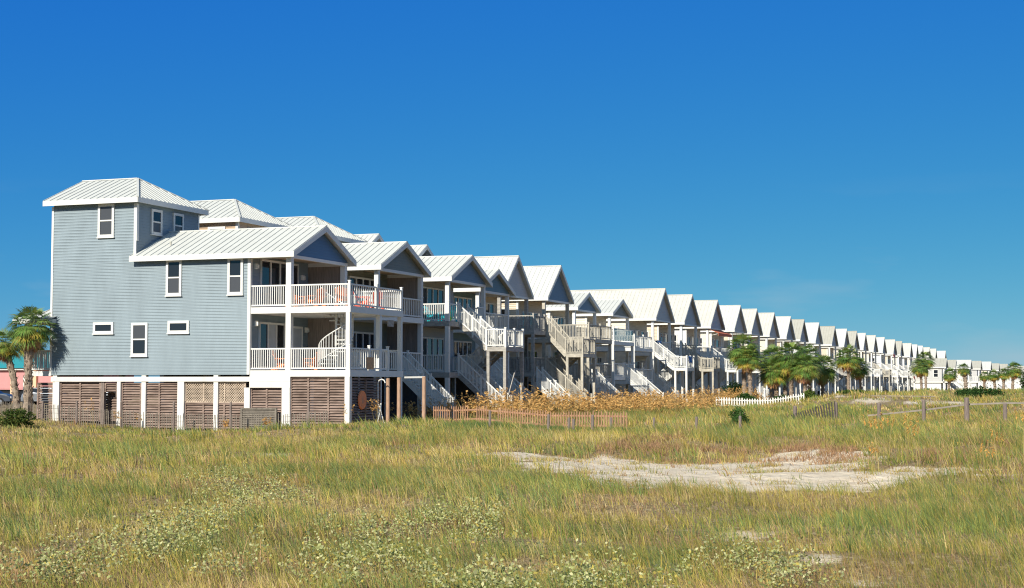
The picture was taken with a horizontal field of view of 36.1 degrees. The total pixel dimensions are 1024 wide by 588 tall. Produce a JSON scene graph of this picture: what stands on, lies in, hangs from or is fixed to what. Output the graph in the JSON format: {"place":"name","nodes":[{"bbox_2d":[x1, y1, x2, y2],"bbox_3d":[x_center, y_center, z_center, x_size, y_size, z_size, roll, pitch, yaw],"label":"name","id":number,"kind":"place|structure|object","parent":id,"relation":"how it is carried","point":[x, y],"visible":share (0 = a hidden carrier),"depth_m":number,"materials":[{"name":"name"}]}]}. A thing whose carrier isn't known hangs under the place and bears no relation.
{"place":"outdoors","nodes":[
{"label":"outdoors","id":0,"kind":"place"},
{"bbox_2d":[0,353,133,401],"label":"pink building","id":1,"kind":"structure","parent":0,"point":[5,383],"depth_m":165.17,"materials":[{"name":"paint"}]},
{"bbox_2d":[0,391,1023,587],"bbox_3d":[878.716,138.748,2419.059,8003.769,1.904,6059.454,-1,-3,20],"label":"ground","id":2,"kind":"structure","parent":0,"point":[825,478],"depth_m":29.29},
{"bbox_2d":[0,391,12,405],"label":"parked car","id":3,"kind":"object","parent":2,"relation":"on","point":[6,398],"visible":0.73,"depth_m":128.72,"materials":[{"name":"blue paint"}]},
{"bbox_2d":[0,328,25,408],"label":"palm tree","id":4,"kind":"object","parent":2,"relation":"on","point":[7,354],"visible":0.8,"depth_m":78.78,"materials":[{"name":"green plant"}]},
{"bbox_2d":[0,407,38,427],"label":"shrub","id":5,"kind":"object","parent":2,"relation":"on","point":[16,417],"visible":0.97,"depth_m":71.31,"materials":[{"name":"green plant"}]},
{"bbox_2d":[4,305,60,418],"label":"palm tree","id":6,"kind":"object","parent":2,"relation":"on","point":[31,338],"visible":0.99,"depth_m":77.67,"materials":[{"name":"green plant"}]},
{"bbox_2d":[18,343,48,416],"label":"palm tree","id":7,"kind":"object","parent":2,"relation":"on","point":[42,348],"visible":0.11,"depth_m":89.87,"materials":[{"name":"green plant"}]},
{"bbox_2d":[21,388,52,404],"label":"parked car","id":8,"kind":"object","parent":2,"relation":"on","point":[34,396],"visible":0.15,"depth_m":129.17,"materials":[{"name":"silver metal"}]},
{"bbox_2d":[0,402,327,432],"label":"sand fence","id":9,"kind":"object","parent":2,"relation":"on","point":[166,426],"visible":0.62,"depth_m":74.86,"materials":[{"name":"wood"}]},
{"bbox_2d":[12,178,402,430],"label":"beach house","id":10,"kind":"structure","parent":2,"relation":"on","point":[147,279],"depth_m":76.96,"materials":[{"name":"blue"}]},
{"bbox_2d":[92,322,113,334],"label":"window","id":11,"kind":"structure","parent":10,"relation":"in","point":[99,328],"depth_m":77.65,"materials":[{"name":"white paint"}]},
{"bbox_2d":[96,204,114,237],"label":"window","id":12,"kind":"structure","parent":10,"relation":"in","point":[106,212],"depth_m":77.96,"materials":[{"name":"white paint"}]},
{"bbox_2d":[130,323,147,356],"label":"window","id":13,"kind":"structure","parent":10,"relation":"in","point":[139,331],"depth_m":76.92,"materials":[{"name":"white paint"}]},
{"bbox_2d":[150,209,162,236],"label":"window","id":14,"kind":"structure","parent":10,"relation":"in","point":[156,215],"depth_m":79.01,"materials":[{"name":"white paint"}]},
{"bbox_2d":[165,260,181,296],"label":"window","id":15,"kind":"structure","parent":10,"relation":"in","point":[173,268],"depth_m":76.43,"materials":[{"name":"white paint"}]},
{"bbox_2d":[166,321,189,333],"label":"window","id":16,"kind":"structure","parent":10,"relation":"in","point":[173,327],"depth_m":76.19,"materials":[{"name":"white paint"}]},
{"bbox_2d":[173,213,183,230],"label":"window","id":17,"kind":"structure","parent":10,"relation":"in","point":[178,219],"depth_m":80.92,"materials":[{"name":"white paint"}]},
{"bbox_2d":[226,258,243,295],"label":"window","id":18,"kind":"structure","parent":10,"relation":"in","point":[235,267],"depth_m":75.26,"materials":[{"name":"white paint"}]},
{"bbox_2d":[258,322,284,369],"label":"door","id":19,"kind":"structure","parent":10,"relation":"in","point":[270,335],"depth_m":76.66,"materials":[{"name":"white paint"}]},
{"bbox_2d":[260,259,298,306],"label":"door","id":20,"kind":"structure","parent":10,"relation":"in","point":[272,272],"depth_m":77.14,"materials":[{"name":"white paint"}]},
{"bbox_2d":[293,326,302,369],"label":"door","id":21,"kind":"structure","parent":10,"relation":"in","point":[297,331],"depth_m":79.28,"materials":[{"name":"white paint"}]},
{"bbox_2d":[303,351,324,369],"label":"adirondack chair","id":22,"kind":"object","parent":10,"relation":"on","point":[312,362],"visible":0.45,"depth_m":75.09,"materials":[{"name":"orange plastic"}]},
{"bbox_2d":[307,288,326,305],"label":"adirondack chair","id":23,"kind":"object","parent":10,"relation":"on","point":[319,297],"visible":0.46,"depth_m":75.30,"materials":[{"name":"orange plastic"}]},
{"bbox_2d":[334,287,347,305],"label":"adirondack chair","id":24,"kind":"object","parent":10,"relation":"on","point":[341,295],"visible":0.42,"depth_m":74.33,"materials":[{"name":"orange plastic"}]},
{"bbox_2d":[358,390,366,409],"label":"hanging disc","id":25,"kind":"object","parent":10,"relation":"hanging from","point":[362,399],"visible":1,"depth_m":74.03,"materials":[{"name":"orange plastic"}]},
{"bbox_2d":[366,357,373,368],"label":"woven mat","id":26,"kind":"object","parent":10,"relation":"hanging from","point":[369,362],"visible":1,"depth_m":75.07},
{"bbox_2d":[160,199,454,419],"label":"beach house","id":27,"kind":"structure","parent":2,"relation":"on","point":[395,265],"depth_m":87.04,"materials":[{"name":"white"}]},
{"bbox_2d":[348,276,373,305],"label":"door","id":28,"kind":"structure","parent":27,"relation":"in","point":[355,280],"depth_m":86.38,"materials":[{"name":"white paint"}]},
{"bbox_2d":[351,331,373,367],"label":"door","id":29,"kind":"structure","parent":27,"relation":"in","point":[360,339],"depth_m":86.23,"materials":[{"name":"white paint"}]},
{"bbox_2d":[386,378,389,421],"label":"wooden post","id":30,"kind":"object","parent":2,"relation":"on","point":[387,398],"visible":0.82,"depth_m":75.48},
{"bbox_2d":[397,377,400,419],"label":"wooden post","id":31,"kind":"object","parent":2,"relation":"on","point":[398,397],"visible":0.76,"depth_m":74.19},
{"bbox_2d":[275,216,523,416],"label":"beach house","id":32,"kind":"structure","parent":2,"relation":"on","point":[449,273],"depth_m":94.83,"materials":[{"name":"grey"}]},
{"bbox_2d":[423,337,443,369],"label":"door","id":33,"kind":"structure","parent":32,"relation":"in","point":[431,345],"depth_m":95.68,"materials":[{"name":"white paint"}]},
{"bbox_2d":[423,286,443,320],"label":"door","id":34,"kind":"structure","parent":32,"relation":"in","point":[431,295],"depth_m":95.73,"materials":[{"name":"white paint"}]},
{"bbox_2d":[422,376,425,418],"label":"wooden post","id":35,"kind":"object","parent":2,"relation":"on","point":[423,396],"visible":0.82,"depth_m":69.41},
{"bbox_2d":[0,461,848,587],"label":"leafy ground plants","id":36,"kind":"object","parent":2,"relation":"on","point":[319,546],"visible":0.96,"depth_m":17.26,"materials":[{"name":"green plant"}]},
{"bbox_2d":[354,233,533,412],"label":"beach house","id":37,"kind":"structure","parent":2,"relation":"on","point":[464,343],"depth_m":105.37,"materials":[{"name":"white"}]},
{"bbox_2d":[453,341,471,372],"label":"door","id":38,"kind":"structure","parent":37,"relation":"in","point":[462,347],"depth_m":104.98,"materials":[{"name":"white paint"}]},
{"bbox_2d":[453,296,471,321],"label":"door","id":39,"kind":"structure","parent":37,"relation":"in","point":[463,300],"depth_m":105.43,"materials":[{"name":"white paint"}]},
{"bbox_2d":[410,245,595,408],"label":"beach house","id":40,"kind":"structure","parent":2,"relation":"on","point":[511,268],"depth_m":112.88,"materials":[{"name":"beige"}]},
{"bbox_2d":[480,302,493,321],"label":"door","id":41,"kind":"structure","parent":40,"relation":"in","point":[489,307],"depth_m":114.68,"materials":[{"name":"white paint"}]},
{"bbox_2d":[0,387,1023,587],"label":"dune grass","id":42,"kind":"structure","parent":2,"relation":"on","point":[109,448],"depth_m":27.87,"materials":[{"name":"plant"}]},
{"bbox_2d":[433,405,627,427],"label":"picket fence","id":43,"kind":"object","parent":2,"relation":"on","point":[530,414],"visible":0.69,"depth_m":67.82,"materials":[{"name":"wood"}]},
{"bbox_2d":[472,265,622,406],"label":"beach house","id":44,"kind":"structure","parent":2,"relation":"on","point":[549,285],"depth_m":120.81,"materials":[{"name":"beige"}]},
{"bbox_2d":[516,292,663,404],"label":"beach house","id":45,"kind":"structure","parent":2,"relation":"on","point":[586,303],"depth_m":130.14,"materials":[{"name":"beige"}]},
{"bbox_2d":[553,316,564,336],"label":"door","id":46,"kind":"structure","parent":45,"relation":"in","point":[561,321],"depth_m":131.96,"materials":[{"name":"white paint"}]},
{"bbox_2d":[549,299,652,405],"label":"beach house","id":47,"kind":"structure","parent":2,"relation":"on","point":[614,309],"depth_m":140.16,"materials":[{"name":"beige"}]},
{"bbox_2d":[391,418,838,432],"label":"green weeds","id":48,"kind":"object","parent":2,"relation":"on","point":[502,424],"visible":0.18,"depth_m":61.75,"materials":[{"name":"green plant"}]},
{"bbox_2d":[570,288,694,400],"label":"beach house","id":49,"kind":"structure","parent":2,"relation":"on","point":[652,306],"depth_m":147.32,"materials":[{"name":"beige"}]},
{"bbox_2d":[385,385,914,419],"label":"sea oats","id":50,"kind":"object","parent":2,"relation":"on","point":[646,402],"visible":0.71,"depth_m":94.45,"materials":[{"name":"beige plant"}]},
{"bbox_2d":[636,294,719,401],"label":"beach house","id":51,"kind":"structure","parent":2,"relation":"on","point":[684,310],"depth_m":157.16,"materials":[{"name":"beige"}]},
{"bbox_2d":[674,300,741,398],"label":"beach house","id":52,"kind":"structure","parent":2,"relation":"on","point":[709,314],"depth_m":167.96,"materials":[{"name":"white"}]},
{"bbox_2d":[709,329,731,336],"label":"awning","id":53,"kind":"object","parent":52,"relation":"attached to","point":[722,333],"visible":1,"depth_m":169.09,"materials":[{"name":"fabric"}]},
{"bbox_2d":[684,305,764,398],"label":"beach house","id":54,"kind":"structure","parent":2,"relation":"on","point":[733,319],"depth_m":179.53,"materials":[{"name":"beige"}]},
{"bbox_2d":[718,380,756,399],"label":"shrub","id":55,"kind":"object","parent":2,"relation":"on","point":[735,386],"visible":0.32,"depth_m":153.15,"materials":[{"name":"green plant"}]},
{"bbox_2d":[728,405,749,425],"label":"shrub","id":56,"kind":"object","parent":2,"relation":"on","point":[737,413],"visible":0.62,"depth_m":66.46,"materials":[{"name":"green plant"}]},
{"bbox_2d":[724,334,761,392],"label":"palm tree","id":57,"kind":"object","parent":2,"relation":"on","point":[744,339],"visible":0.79,"depth_m":149.60,"materials":[{"name":"green plant"}]},
{"bbox_2d":[710,309,780,399],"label":"beach house","id":58,"kind":"structure","parent":2,"relation":"on","point":[752,322],"depth_m":188.75,"materials":[{"name":"white paint"}]},
{"bbox_2d":[732,344,763,395],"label":"palm tree","id":59,"kind":"object","parent":2,"relation":"on","point":[750,366],"visible":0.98,"depth_m":148.30,"materials":[{"name":"green plant"}]},
{"bbox_2d":[732,392,766,404],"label":"shrub","id":60,"kind":"object","parent":2,"relation":"on","point":[745,396],"visible":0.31,"depth_m":131.63,"materials":[{"name":"green plant"}]},
{"bbox_2d":[716,393,803,405],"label":"picket fence","id":61,"kind":"object","parent":2,"relation":"on","point":[757,400],"visible":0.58,"depth_m":123.38,"materials":[{"name":"wood"}]},
{"bbox_2d":[741,312,796,396],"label":"beach house","id":62,"kind":"structure","parent":2,"relation":"on","point":[768,322],"depth_m":199.44,"materials":[{"name":"white paint"}]},
{"bbox_2d":[757,343,785,397],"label":"palm tree","id":63,"kind":"object","parent":2,"relation":"on","point":[767,351],"visible":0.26,"depth_m":157.23,"materials":[{"name":"green plant"}]},
{"bbox_2d":[756,355,788,396],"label":"palm tree","id":64,"kind":"object","parent":2,"relation":"on","point":[773,379],"visible":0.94,"depth_m":149.72,"materials":[{"name":"green plant"}]},
{"bbox_2d":[757,316,811,397],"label":"beach house","id":65,"kind":"structure","parent":2,"relation":"on","point":[785,328],"depth_m":210.26,"materials":[{"name":"white paint"}]},
{"bbox_2d":[558,429,1015,469],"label":"reddish weeds","id":66,"kind":"object","parent":2,"relation":"on","point":[821,451],"visible":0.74,"depth_m":44.18,"materials":[{"name":"brown plant"}]},
{"bbox_2d":[770,341,809,396],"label":"palm tree","id":67,"kind":"object","parent":2,"relation":"on","point":[788,359],"visible":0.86,"depth_m":149.26,"materials":[{"name":"green plant"}]},
{"bbox_2d":[774,319,824,395],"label":"beach house","id":68,"kind":"structure","parent":2,"relation":"on","point":[800,330],"depth_m":220.29,"materials":[{"name":"white paint"}]},
{"bbox_2d":[785,351,821,392],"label":"palm tree","id":69,"kind":"object","parent":2,"relation":"on","point":[804,377],"visible":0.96,"depth_m":147.80,"materials":[{"name":"green plant"}]},
{"bbox_2d":[799,389,819,400],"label":"shrub","id":70,"kind":"object","parent":2,"relation":"on","point":[807,393],"visible":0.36,"depth_m":124.94,"materials":[{"name":"green plant"}]},
{"bbox_2d":[781,322,838,395],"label":"beach house","id":71,"kind":"structure","parent":2,"relation":"on","point":[814,334],"depth_m":231.85,"materials":[{"name":"white"}]},
{"bbox_2d":[787,401,835,419],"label":"collapsed sand fence","id":72,"kind":"object","parent":2,"relation":"on","point":[819,412],"visible":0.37,"depth_m":80.54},
{"bbox_2d":[798,341,825,389],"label":"palm tree","id":73,"kind":"object","parent":2,"relation":"on","point":[809,346],"visible":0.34,"depth_m":154.87,"materials":[{"name":"green plant"}]},
{"bbox_2d":[794,326,853,395],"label":"beach house","id":74,"kind":"structure","parent":2,"relation":"on","point":[829,336],"depth_m":246.18,"materials":[{"name":"white paint"}]},
{"bbox_2d":[812,355,838,395],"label":"palm tree","id":75,"kind":"object","parent":2,"relation":"on","point":[824,378],"visible":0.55,"depth_m":157.91,"materials":[{"name":"green plant"}]},
{"bbox_2d":[817,329,864,394],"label":"beach house","id":76,"kind":"structure","parent":2,"relation":"on","point":[842,337],"depth_m":258.23,"materials":[{"name":"white paint"}]},
{"bbox_2d":[833,343,865,388],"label":"palm tree","id":77,"kind":"object","parent":2,"relation":"on","point":[850,363],"visible":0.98,"depth_m":206.98,"materials":[{"name":"green plant"}]},
{"bbox_2d":[826,331,873,393],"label":"beach house","id":78,"kind":"structure","parent":2,"relation":"on","point":[853,338],"depth_m":269.43,"materials":[{"name":"white paint"}]},
{"bbox_2d":[832,333,881,393],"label":"beach house","id":79,"kind":"structure","parent":2,"relation":"on","point":[862,339],"depth_m":280.03,"materials":[{"name":"white paint"}]},
{"bbox_2d":[850,358,872,389],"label":"palm tree","id":80,"kind":"object","parent":2,"relation":"on","point":[856,374],"visible":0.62,"depth_m":210.78,"materials":[{"name":"green plant"}]},
{"bbox_2d":[860,408,878,457],"bbox_3d":[8.915,3.516,39.191,0.495,1.350,0.164,-1,-3,20],"label":"sea oat","id":81,"kind":"object","parent":2,"relation":"on","point":[874,432],"visible":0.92,"depth_m":39.13,"materials":[{"name":"beige plant"}]},
{"bbox_2d":[854,335,891,392],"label":"beach house","id":82,"kind":"structure","parent":2,"relation":"on","point":[872,343],"depth_m":292.92,"materials":[{"name":"white paint"}]},
{"bbox_2d":[864,337,899,391],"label":"beach house","id":83,"kind":"structure","parent":2,"relation":"on","point":[881,345],"depth_m":305.61,"materials":[{"name":"white paint"}]},
{"bbox_2d":[873,339,909,391],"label":"beach house","id":84,"kind":"structure","parent":2,"relation":"on","point":[891,347],"depth_m":322.02,"materials":[{"name":"white paint"}]},
{"bbox_2d":[874,341,912,391],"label":"beach house","id":85,"kind":"structure","parent":2,"relation":"on","point":[899,348],"depth_m":334.21,"materials":[{"name":"white paint"}]},
{"bbox_2d":[882,343,913,391],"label":"beach house","id":86,"kind":"structure","parent":2,"relation":"on","point":[908,350],"depth_m":351.85,"materials":[{"name":"white paint"}]},
{"bbox_2d":[896,344,918,391],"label":"beach house","id":87,"kind":"structure","parent":2,"relation":"on","point":[915,352],"depth_m":364.91,"materials":[{"name":"white paint"}]},
{"bbox_2d":[905,418,919,465],"bbox_3d":[9.558,3.549,37.529,0.387,1.173,0.162,-1,-3,20],"label":"sea oat","id":88,"kind":"object","parent":2,"relation":"on","point":[917,431],"visible":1,"depth_m":37.49,"materials":[{"name":"beige plant"}]},
{"bbox_2d":[909,358,929,389],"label":"palm tree","id":89,"kind":"object","parent":2,"relation":"on","point":[917,369],"visible":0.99,"depth_m":237.54,"materials":[{"name":"green plant"}]},
{"bbox_2d":[922,400,925,421],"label":"wooden post","id":90,"kind":"object","parent":2,"relation":"on","point":[923,409],"visible":0.71,"depth_m":79.42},
{"bbox_2d":[916,351,934,389],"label":"palm tree","id":91,"kind":"object","parent":2,"relation":"on","point":[930,362],"visible":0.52,"depth_m":253.93,"materials":[{"name":"green plant"}]},
{"bbox_2d":[911,359,959,389],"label":"beach house","id":92,"kind":"structure","parent":2,"relation":"on","point":[916,383],"depth_m":319.45,"materials":[{"name":"grey"}]},
{"bbox_2d":[919,358,968,389],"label":"beach house","id":93,"kind":"structure","parent":2,"relation":"on","point":[934,378],"depth_m":312.17,"materials":[{"name":"grey"}]},
{"bbox_2d":[942,367,958,388],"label":"palm tree","id":94,"kind":"object","parent":2,"relation":"on","point":[949,377],"visible":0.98,"depth_m":211.98,"materials":[{"name":"green plant"}]},
{"bbox_2d":[944,360,974,388],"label":"beach house","id":95,"kind":"structure","parent":2,"relation":"on","point":[951,363],"depth_m":332.55,"materials":[{"name":"grey"}]},
{"bbox_2d":[955,363,971,388],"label":"palm tree","id":96,"kind":"object","parent":2,"relation":"on","point":[964,371],"visible":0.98,"depth_m":161.14,"materials":[{"name":"green plant"}]},
{"bbox_2d":[964,398,969,420],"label":"wooden post","id":97,"kind":"object","parent":2,"relation":"on","point":[966,408],"visible":0.71,"depth_m":78.68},
{"bbox_2d":[868,402,1023,415],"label":"board rail","id":98,"kind":"object","parent":97,"relation":"attached to","point":[949,407],"visible":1,"depth_m":79.21,"materials":[{"name":"wood"}]},
{"bbox_2d":[951,360,990,390],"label":"beach house","id":99,"kind":"structure","parent":2,"relation":"on","point":[966,362],"depth_m":332.93,"materials":[{"name":"beige"}]},
{"bbox_2d":[953,386,1005,398],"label":"shrub","id":100,"kind":"object","parent":2,"relation":"on","point":[973,391],"visible":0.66,"depth_m":130.77,"materials":[{"name":"green plant"}]},
{"bbox_2d":[978,371,987,387],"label":"palm tree","id":101,"kind":"object","parent":2,"relation":"on","point":[984,378],"visible":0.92,"depth_m":229.67,"materials":[{"name":"green plant"}]},
{"bbox_2d":[969,361,1001,388],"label":"beach house","id":102,"kind":"structure","parent":2,"relation":"on","point":[977,366],"depth_m":347.73,"materials":[{"name":"grey"}]},
{"bbox_2d":[977,433,995,485],"bbox_3d":[9.539,3.386,31.547,0.348,1.170,0.152,-2,-4,28],"label":"sea oat","id":103,"kind":"object","parent":2,"relation":"on","point":[981,447],"visible":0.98,"depth_m":31.56,"materials":[{"name":"beige plant"}]},
{"bbox_2d":[987,369,999,388],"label":"palm tree","id":104,"kind":"object","parent":2,"relation":"on","point":[993,377],"visible":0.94,"depth_m":227.32,"materials":[{"name":"green plant"}]},
{"bbox_2d":[979,362,1010,389],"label":"beach house","id":105,"kind":"structure","parent":2,"relation":"on","point":[986,366],"depth_m":359.97,"materials":[{"name":"beige"}]},
{"bbox_2d":[988,421,1003,471],"bbox_3d":[10.937,3.453,35.494,0.378,1.177,0.160,-1,-3,20],"label":"sea oat","id":106,"kind":"object","parent":2,"relation":"on","point":[992,434],"visible":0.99,"depth_m":35.47,"materials":[{"name":"beige plant"}]},
{"bbox_2d":[998,368,1009,389],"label":"palm tree","id":107,"kind":"object","parent":2,"relation":"on","point":[1002,376],"visible":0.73,"depth_m":224.94,"materials":[{"name":"green plant"}]},
{"bbox_2d":[996,364,1020,387],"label":"beach house","id":108,"kind":"structure","parent":2,"relation":"on","point":[1007,381],"depth_m":402.90,"materials":[{"name":"beige"}]},
{"bbox_2d":[1003,362,1023,389],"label":"palm tree","id":109,"kind":"object","parent":2,"relation":"on","point":[1014,373],"visible":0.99,"depth_m":203.43,"materials":[{"name":"green plant"}]},
{"bbox_2d":[0,0,1023,382],"label":"sky","id":110,"kind":"structure","parent":0,"point":[851,165],"materials":[{"name":"blue"}]},
{"bbox_2d":[989,363,1016,388],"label":"beach house","id":111,"kind":"structure","parent":0,"point":[995,366],"depth_m":393.28,"materials":[{"name":"grey"}]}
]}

